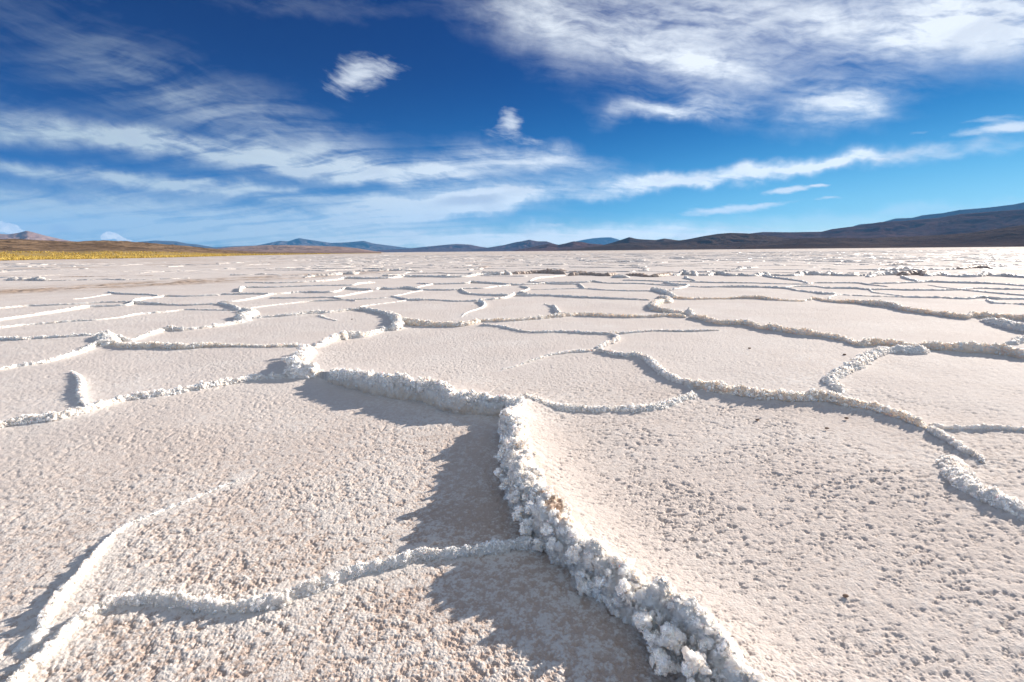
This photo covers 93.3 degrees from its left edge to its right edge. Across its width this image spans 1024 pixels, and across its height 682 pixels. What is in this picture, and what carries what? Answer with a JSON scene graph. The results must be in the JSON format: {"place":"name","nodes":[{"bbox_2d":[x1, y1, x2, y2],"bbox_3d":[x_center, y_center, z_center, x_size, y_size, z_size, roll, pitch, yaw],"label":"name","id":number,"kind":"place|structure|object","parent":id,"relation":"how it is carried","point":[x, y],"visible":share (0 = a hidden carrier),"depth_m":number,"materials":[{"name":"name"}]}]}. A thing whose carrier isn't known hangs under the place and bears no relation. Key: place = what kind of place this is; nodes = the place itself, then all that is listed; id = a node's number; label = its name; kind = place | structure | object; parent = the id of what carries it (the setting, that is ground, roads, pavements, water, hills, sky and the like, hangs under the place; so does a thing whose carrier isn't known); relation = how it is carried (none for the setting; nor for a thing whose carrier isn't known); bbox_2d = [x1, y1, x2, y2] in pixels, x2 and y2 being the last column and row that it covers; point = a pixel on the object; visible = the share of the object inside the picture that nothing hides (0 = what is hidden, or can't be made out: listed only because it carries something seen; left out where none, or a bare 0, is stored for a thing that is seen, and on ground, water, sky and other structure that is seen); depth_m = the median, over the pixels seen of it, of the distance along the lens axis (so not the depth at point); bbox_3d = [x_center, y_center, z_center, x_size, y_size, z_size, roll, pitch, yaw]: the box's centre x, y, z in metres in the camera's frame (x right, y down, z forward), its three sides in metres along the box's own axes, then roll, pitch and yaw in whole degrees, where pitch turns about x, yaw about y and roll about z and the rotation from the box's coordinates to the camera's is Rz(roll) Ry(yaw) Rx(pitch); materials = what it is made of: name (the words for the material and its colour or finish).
{"place":"outdoors","nodes":[
{"label":"outdoors","id":0,"kind":"place"},
{"bbox_2d":[4,276,50,280],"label":"salt ridge","id":1,"kind":"structure","parent":0,"point":[38,278],"depth_m":19.74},
{"bbox_2d":[0,231,67,240],"bbox_3d":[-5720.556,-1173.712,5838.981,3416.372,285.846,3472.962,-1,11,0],"label":"mountain","id":2,"kind":"structure","parent":0,"point":[29,235],"depth_m":5468.98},
{"bbox_2d":[0,339,102,369],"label":"salt ridge","id":3,"kind":"structure","parent":0,"point":[78,351],"depth_m":4.71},
{"bbox_2d":[0,301,126,308],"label":"salt ridge","id":4,"kind":"structure","parent":0,"point":[61,304],"depth_m":9.84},
{"bbox_2d":[107,291,157,295],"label":"salt ridge","id":5,"kind":"structure","parent":0,"point":[125,293],"depth_m":12.31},
{"bbox_2d":[0,372,287,427],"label":"salt ridge","id":6,"kind":"structure","parent":0,"point":[48,416],"depth_m":3.34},
{"bbox_2d":[129,278,182,279],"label":"salt ridge","id":7,"kind":"structure","parent":0,"point":[156,278],"depth_m":19.80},
{"bbox_2d":[117,320,244,341],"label":"salt ridge","id":8,"kind":"structure","parent":0,"point":[157,330],"depth_m":6.41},
{"bbox_2d":[143,241,218,248],"bbox_3d":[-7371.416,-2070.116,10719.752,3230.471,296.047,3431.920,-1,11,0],"label":"mountain","id":9,"kind":"structure","parent":0,"point":[174,243],"depth_m":10450.25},
{"bbox_2d":[0,239,364,260],"bbox_3d":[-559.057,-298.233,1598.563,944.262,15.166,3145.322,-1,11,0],"label":"hill","id":10,"kind":"structure","parent":0,"point":[59,247],"depth_m":323.69,"materials":[{"name":"soil"}]},
{"bbox_2d":[217,302,239,310],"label":"salt ridge","id":11,"kind":"structure","parent":0,"point":[235,307],"depth_m":9.12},
{"bbox_2d":[221,292,268,294],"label":"salt ridge","id":12,"kind":"structure","parent":0,"point":[238,293],"depth_m":12.02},
{"bbox_2d":[232,307,259,320],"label":"salt ridge","id":13,"kind":"structure","parent":0,"point":[245,314],"depth_m":7.61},
{"bbox_2d":[6,534,534,681],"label":"salt ridge","id":14,"kind":"structure","parent":0,"point":[47,650],"depth_m":1.40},
{"bbox_2d":[220,289,341,302],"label":"salt ridge","id":15,"kind":"structure","parent":0,"point":[260,296],"depth_m":12.09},
{"bbox_2d":[219,245,384,252],"bbox_3d":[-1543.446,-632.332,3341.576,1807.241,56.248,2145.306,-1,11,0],"label":"hill","id":16,"kind":"structure","parent":0,"point":[297,248],"depth_m":2974.69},
{"bbox_2d":[281,344,323,378],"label":"salt ridge","id":17,"kind":"structure","parent":0,"point":[299,366],"depth_m":3.96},
{"bbox_2d":[238,281,374,291],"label":"salt ridge","id":18,"kind":"structure","parent":0,"point":[240,288],"depth_m":14.61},
{"bbox_2d":[217,238,407,250],"bbox_3d":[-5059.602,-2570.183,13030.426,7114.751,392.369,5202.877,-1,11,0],"label":"mountain","id":19,"kind":"structure","parent":0,"point":[365,245],"depth_m":12838.87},
{"bbox_2d":[250,297,387,307],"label":"salt ridge","id":20,"kind":"structure","parent":0,"point":[318,300],"depth_m":10.17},
{"bbox_2d":[315,271,358,275],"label":"salt ridge","id":21,"kind":"structure","parent":0,"point":[339,273],"depth_m":22.01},
{"bbox_2d":[341,287,371,289],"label":"salt ridge","id":22,"kind":"structure","parent":0,"point":[351,288],"depth_m":13.19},
{"bbox_2d":[355,268,400,271],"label":"salt ridge","id":23,"kind":"structure","parent":0,"point":[398,269],"depth_m":26.08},
{"bbox_2d":[358,300,405,307],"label":"salt ridge","id":24,"kind":"structure","parent":0,"point":[380,303],"depth_m":9.38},
{"bbox_2d":[385,311,404,330],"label":"salt ridge","id":25,"kind":"structure","parent":0,"point":[397,320],"depth_m":6.60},
{"bbox_2d":[375,286,459,290],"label":"salt ridge","id":26,"kind":"structure","parent":0,"point":[397,288],"depth_m":13.16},
{"bbox_2d":[327,368,511,416],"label":"salt ridge","id":27,"kind":"structure","parent":0,"point":[439,394],"depth_m":3.27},
{"bbox_2d":[377,244,486,251],"bbox_3d":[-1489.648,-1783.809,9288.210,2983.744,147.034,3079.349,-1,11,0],"label":"mountain","id":28,"kind":"structure","parent":0,"point":[455,248],"depth_m":8760.49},
{"bbox_2d":[390,296,476,301],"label":"salt ridge","id":29,"kind":"structure","parent":0,"point":[473,300],"depth_m":10.03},
{"bbox_2d":[401,317,480,326],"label":"salt ridge","id":30,"kind":"structure","parent":0,"point":[418,322],"depth_m":6.59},
{"bbox_2d":[417,281,544,284],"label":"salt ridge","id":31,"kind":"structure","parent":0,"point":[484,282],"depth_m":15.08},
{"bbox_2d":[460,288,513,295],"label":"salt ridge","id":32,"kind":"structure","parent":0,"point":[488,294],"depth_m":11.17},
{"bbox_2d":[463,284,510,288],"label":"salt ridge","id":33,"kind":"structure","parent":0,"point":[488,287],"depth_m":13.33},
{"bbox_2d":[496,270,511,274],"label":"salt ridge","id":34,"kind":"structure","parent":0,"point":[506,272],"depth_m":20.63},
{"bbox_2d":[0,247,1023,681],"bbox_3d":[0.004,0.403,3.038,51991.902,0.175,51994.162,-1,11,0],"label":"ground","id":35,"kind":"structure","parent":0,"point":[774,533],"depth_m":2.20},
{"bbox_2d":[11,624,54,653],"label":"salt ridge","id":36,"kind":"structure","parent":35,"relation":"on","point":[30,640],"depth_m":1.26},
{"bbox_2d":[0,331,102,339],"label":"salt ridge","id":37,"kind":"structure","parent":35,"relation":"on","point":[16,337],"depth_m":5.90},
{"bbox_2d":[50,279,100,280],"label":"salt ridge","id":38,"kind":"structure","parent":35,"relation":"on","point":[75,279],"depth_m":19.67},
{"bbox_2d":[70,370,88,406],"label":"salt ridge","id":39,"kind":"structure","parent":35,"relation":"on","point":[80,394],"depth_m":3.55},
{"bbox_2d":[92,329,121,346],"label":"salt ridge","id":40,"kind":"structure","parent":35,"relation":"on","point":[107,336],"depth_m":5.63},
{"bbox_2d":[0,294,218,319],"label":"salt ridge","id":41,"kind":"structure","parent":35,"relation":"on","point":[75,308],"depth_m":9.39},
{"bbox_2d":[68,275,152,276],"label":"salt ridge","id":42,"kind":"structure","parent":35,"relation":"on","point":[105,276],"depth_m":22.65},
{"bbox_2d":[0,309,233,327],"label":"salt ridge","id":43,"kind":"structure","parent":35,"relation":"on","point":[53,322],"depth_m":7.47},
{"bbox_2d":[35,478,242,628],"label":"salt ridge","id":44,"kind":"structure","parent":35,"relation":"on","point":[59,597],"depth_m":1.51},
{"bbox_2d":[0,251,329,260],"bbox_3d":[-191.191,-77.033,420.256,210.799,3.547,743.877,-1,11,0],"label":"grass","id":45,"kind":"structure","parent":35,"relation":"on","point":[54,256],"depth_m":185.46,"materials":[{"name":"plant"}]},
{"bbox_2d":[133,300,215,305],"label":"salt ridge","id":46,"kind":"structure","parent":35,"relation":"on","point":[143,302],"depth_m":9.71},
{"bbox_2d":[110,339,297,348],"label":"salt ridge","id":47,"kind":"structure","parent":35,"relation":"on","point":[145,345],"depth_m":5.22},
{"bbox_2d":[252,308,357,318],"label":"salt ridge","id":48,"kind":"structure","parent":35,"relation":"on","point":[306,312],"depth_m":7.93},
{"bbox_2d":[270,296,355,300],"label":"salt ridge","id":49,"kind":"structure","parent":35,"relation":"on","point":[312,297],"depth_m":10.90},
{"bbox_2d":[312,326,387,348],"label":"salt ridge","id":50,"kind":"structure","parent":35,"relation":"on","point":[341,335],"depth_m":5.66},
{"bbox_2d":[332,290,372,296],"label":"salt ridge","id":51,"kind":"structure","parent":35,"relation":"on","point":[352,293],"depth_m":11.68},
{"bbox_2d":[357,307,387,314],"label":"salt ridge","id":52,"kind":"structure","parent":35,"relation":"on","point":[384,312],"depth_m":8.21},
{"bbox_2d":[245,272,503,282],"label":"salt ridge","id":53,"kind":"structure","parent":35,"relation":"on","point":[398,276],"depth_m":18.84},
{"bbox_2d":[407,272,469,273],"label":"salt ridge","id":54,"kind":"structure","parent":35,"relation":"on","point":[439,272],"depth_m":22.61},
{"bbox_2d":[461,299,486,316],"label":"salt ridge","id":55,"kind":"structure","parent":35,"relation":"on","point":[484,304],"depth_m":8.63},
{"bbox_2d":[479,293,514,299],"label":"salt ridge","id":56,"kind":"structure","parent":35,"relation":"on","point":[504,297],"depth_m":10.24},
{"bbox_2d":[480,264,538,264],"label":"salt ridge","id":57,"kind":"structure","parent":35,"relation":"on","point":[511,264],"depth_m":36.13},
{"bbox_2d":[0,249,1023,277],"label":"ridge net","id":58,"kind":"object","parent":35,"relation":"on","point":[687,257],"visible":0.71,"depth_m":61.35,"materials":[{"name":"white"}]},
{"bbox_2d":[484,268,557,268],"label":"salt ridge","id":59,"kind":"structure","parent":35,"relation":"on","point":[520,268],"depth_m":27.76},
{"bbox_2d":[568,271,616,275],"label":"salt ridge","id":60,"kind":"structure","parent":35,"relation":"on","point":[590,273],"depth_m":19.55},
{"bbox_2d":[596,332,619,349],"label":"salt ridge","id":61,"kind":"structure","parent":35,"relation":"on","point":[616,338],"depth_m":5.23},
{"bbox_2d":[576,312,686,317],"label":"salt ridge","id":62,"kind":"structure","parent":35,"relation":"on","point":[601,314],"depth_m":7.29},
{"bbox_2d":[624,272,671,276],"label":"salt ridge","id":63,"kind":"structure","parent":35,"relation":"on","point":[652,275],"depth_m":18.55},
{"bbox_2d":[646,295,683,313],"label":"salt ridge","id":64,"kind":"structure","parent":35,"relation":"on","point":[654,304],"depth_m":8.33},
{"bbox_2d":[612,329,719,333],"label":"salt ridge","id":65,"kind":"structure","parent":35,"relation":"on","point":[648,330],"depth_m":6.00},
{"bbox_2d":[672,269,697,275],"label":"salt ridge","id":66,"kind":"structure","parent":35,"relation":"on","point":[688,272],"depth_m":19.09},
{"bbox_2d":[683,307,695,315],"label":"salt ridge","id":67,"kind":"structure","parent":35,"relation":"on","point":[689,311],"depth_m":7.44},
{"bbox_2d":[698,270,725,275],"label":"salt ridge","id":68,"kind":"structure","parent":35,"relation":"on","point":[712,272],"depth_m":18.83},
{"bbox_2d":[816,261,876,262],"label":"salt ridge","id":69,"kind":"structure","parent":35,"relation":"on","point":[843,261],"depth_m":34.37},
{"bbox_2d":[820,344,930,392],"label":"salt ridge","id":70,"kind":"structure","parent":35,"relation":"on","point":[832,377],"depth_m":4.11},
{"bbox_2d":[786,285,1023,290],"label":"salt ridge","id":71,"kind":"structure","parent":35,"relation":"on","point":[863,288],"depth_m":11.57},
{"bbox_2d":[886,268,928,271],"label":"salt ridge","id":72,"kind":"structure","parent":35,"relation":"on","point":[894,269],"depth_m":21.17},
{"bbox_2d":[897,270,929,275],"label":"salt ridge","id":73,"kind":"structure","parent":35,"relation":"on","point":[914,272],"depth_m":17.58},
{"bbox_2d":[812,297,1023,319],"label":"salt ridge","id":74,"kind":"structure","parent":35,"relation":"on","point":[969,315],"depth_m":7.36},
{"bbox_2d":[843,294,1023,299],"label":"salt ridge","id":75,"kind":"structure","parent":35,"relation":"on","point":[989,297],"depth_m":9.50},
{"bbox_2d":[869,280,1023,285],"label":"salt ridge","id":76,"kind":"structure","parent":35,"relation":"on","point":[937,281],"depth_m":13.63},
{"bbox_2d":[887,264,1008,266],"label":"salt ridge","id":77,"kind":"structure","parent":35,"relation":"on","point":[946,265],"depth_m":26.13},
{"bbox_2d":[925,425,985,463],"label":"salt ridge","id":78,"kind":"structure","parent":35,"relation":"on","point":[942,435],"depth_m":2.46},
{"bbox_2d":[926,423,1023,430],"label":"salt ridge","id":79,"kind":"structure","parent":35,"relation":"on","point":[980,427],"depth_m":2.69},
{"bbox_2d":[956,264,993,268],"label":"salt ridge","id":80,"kind":"structure","parent":35,"relation":"on","point":[975,266],"depth_m":22.45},
{"bbox_2d":[963,289,1023,295],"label":"salt ridge","id":81,"kind":"structure","parent":35,"relation":"on","point":[994,292],"depth_m":10.47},
{"bbox_2d":[979,317,1023,332],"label":"salt ridge","id":82,"kind":"structure","parent":35,"relation":"on","point":[1005,323],"depth_m":6.02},
{"bbox_2d":[985,299,1023,304],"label":"salt ridge","id":83,"kind":"structure","parent":35,"relation":"on","point":[989,300],"depth_m":8.55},
{"bbox_2d":[1005,335,1023,344],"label":"salt ridge","id":84,"kind":"structure","parent":35,"relation":"on","point":[1016,340],"depth_m":5.04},
{"bbox_2d":[0,0,1023,247],"label":"sky","id":85,"kind":"structure","parent":0,"point":[211,123],"materials":[{"name":"blue"}]},
{"bbox_2d":[470,240,556,251],"bbox_3d":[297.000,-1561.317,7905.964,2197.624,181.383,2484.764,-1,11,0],"label":"mountain","id":86,"kind":"structure","parent":0,"point":[514,246],"depth_m":7572.32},
{"bbox_2d":[480,312,577,321],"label":"salt ridge","id":87,"kind":"structure","parent":0,"point":[554,315],"depth_m":7.08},
{"bbox_2d":[512,268,565,273],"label":"salt ridge","id":88,"kind":"structure","parent":0,"point":[548,271],"depth_m":21.50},
{"bbox_2d":[480,323,611,333],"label":"salt ridge","id":89,"kind":"structure","parent":0,"point":[549,331],"depth_m":5.96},
{"bbox_2d":[530,275,564,280],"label":"salt ridge","id":90,"kind":"structure","parent":0,"point":[539,277],"depth_m":17.90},
{"bbox_2d":[501,348,595,369],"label":"salt ridge","id":91,"kind":"structure","parent":0,"point":[561,352],"depth_m":4.69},
{"bbox_2d":[544,303,565,312],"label":"salt ridge","id":92,"kind":"structure","parent":0,"point":[556,309],"depth_m":8.11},
{"bbox_2d":[515,241,601,250],"bbox_3d":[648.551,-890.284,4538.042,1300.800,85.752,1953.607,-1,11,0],"label":"mountain","id":93,"kind":"structure","parent":0,"point":[565,246],"depth_m":4236.21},
{"bbox_2d":[545,282,584,287],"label":"salt ridge","id":94,"kind":"structure","parent":0,"point":[580,285],"depth_m":14.51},
{"bbox_2d":[515,293,648,299],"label":"salt ridge","id":95,"kind":"structure","parent":0,"point":[535,294],"depth_m":10.50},
{"bbox_2d":[531,288,650,290],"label":"salt ridge","id":96,"kind":"structure","parent":0,"point":[594,289],"depth_m":12.42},
{"bbox_2d":[576,237,618,244],"bbox_3d":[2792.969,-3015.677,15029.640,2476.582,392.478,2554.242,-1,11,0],"label":"mountain","id":97,"kind":"structure","parent":0,"point":[605,240],"depth_m":14797.17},
{"bbox_2d":[528,280,678,285],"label":"salt ridge","id":98,"kind":"structure","parent":0,"point":[602,282],"depth_m":15.21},
{"bbox_2d":[520,390,697,413],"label":"salt ridge","id":99,"kind":"structure","parent":0,"point":[650,406],"depth_m":3.05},
{"bbox_2d":[590,270,644,271],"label":"salt ridge","id":100,"kind":"structure","parent":0,"point":[618,271],"depth_m":22.60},
{"bbox_2d":[611,274,629,277],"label":"salt ridge","id":101,"kind":"structure","parent":0,"point":[620,276],"depth_m":17.65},
{"bbox_2d":[493,396,763,681],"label":"salt ridge","id":102,"kind":"structure","parent":0,"point":[694,638],"depth_m":1.37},
{"bbox_2d":[600,237,677,245],"bbox_3d":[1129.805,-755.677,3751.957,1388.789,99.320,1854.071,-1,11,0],"label":"mountain","id":103,"kind":"structure","parent":0,"point":[629,240],"depth_m":3600.21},
{"bbox_2d":[596,347,693,387],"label":"salt ridge","id":104,"kind":"structure","parent":0,"point":[659,369],"depth_m":4.08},
{"bbox_2d":[650,287,675,297],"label":"salt ridge","id":105,"kind":"structure","parent":0,"point":[664,291],"depth_m":11.17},
{"bbox_2d":[552,233,792,250],"bbox_3d":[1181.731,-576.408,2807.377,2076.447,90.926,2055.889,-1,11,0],"label":"hill","id":106,"kind":"structure","parent":0,"point":[726,241],"depth_m":2482.16,"materials":[{"name":"stone"}]},
{"bbox_2d":[663,281,689,290],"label":"salt ridge","id":107,"kind":"structure","parent":0,"point":[681,287],"depth_m":13.31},
{"bbox_2d":[622,279,812,283],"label":"salt ridge","id":108,"kind":"structure","parent":0,"point":[712,282],"depth_m":14.76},
{"bbox_2d":[673,295,812,301],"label":"salt ridge","id":109,"kind":"structure","parent":0,"point":[746,296],"depth_m":9.81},
{"bbox_2d":[723,271,769,275],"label":"salt ridge","id":110,"kind":"structure","parent":0,"point":[743,274],"depth_m":18.14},
{"bbox_2d":[688,285,835,293],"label":"salt ridge","id":111,"kind":"structure","parent":0,"point":[753,286],"depth_m":12.57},
{"bbox_2d":[762,274,807,282],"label":"salt ridge","id":112,"kind":"structure","parent":0,"point":[769,276],"depth_m":16.10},
{"bbox_2d":[770,271,820,275],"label":"salt ridge","id":113,"kind":"structure","parent":0,"point":[799,273],"depth_m":18.12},
{"bbox_2d":[688,378,926,428],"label":"salt ridge","id":114,"kind":"structure","parent":0,"point":[755,393],"depth_m":3.16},
{"bbox_2d":[820,270,865,275],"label":"salt ridge","id":115,"kind":"structure","parent":0,"point":[829,273],"depth_m":17.73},
{"bbox_2d":[815,282,887,286],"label":"salt ridge","id":116,"kind":"structure","parent":0,"point":[853,282],"depth_m":13.79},
{"bbox_2d":[688,314,1023,358],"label":"salt ridge","id":117,"kind":"structure","parent":0,"point":[973,347],"depth_m":4.97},
{"bbox_2d":[737,225,1023,248],"bbox_3d":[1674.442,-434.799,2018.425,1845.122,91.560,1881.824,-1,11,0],"label":"hill","id":118,"kind":"structure","parent":0,"point":[1012,236],"depth_m":1671.62,"materials":[{"name":"stone"}]},
{"bbox_2d":[865,270,898,276],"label":"salt ridge","id":119,"kind":"structure","parent":0,"point":[878,273],"depth_m":17.63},
{"bbox_2d":[750,209,1023,238],"bbox_3d":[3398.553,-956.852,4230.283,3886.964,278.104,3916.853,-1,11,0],"label":"mountain","id":120,"kind":"structure","parent":0,"point":[967,223],"depth_m":3639.82,"materials":[{"name":"stone"}]},
{"bbox_2d":[900,275,919,281],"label":"salt ridge","id":121,"kind":"structure","parent":0,"point":[906,278],"depth_m":15.04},
{"bbox_2d":[892,266,956,269],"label":"salt ridge","id":122,"kind":"structure","parent":0,"point":[905,267],"depth_m":21.68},
{"bbox_2d":[856,202,1023,225],"bbox_3d":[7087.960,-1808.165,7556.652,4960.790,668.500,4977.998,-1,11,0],"label":"mountain","id":123,"kind":"structure","parent":0,"point":[1019,206],"depth_m":7269.03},
{"bbox_2d":[924,272,1023,277],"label":"salt ridge","id":124,"kind":"structure","parent":0,"point":[981,274],"depth_m":16.32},
{"bbox_2d":[935,454,1023,520],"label":"salt ridge","id":125,"kind":"structure","parent":0,"point":[958,473],"depth_m":1.99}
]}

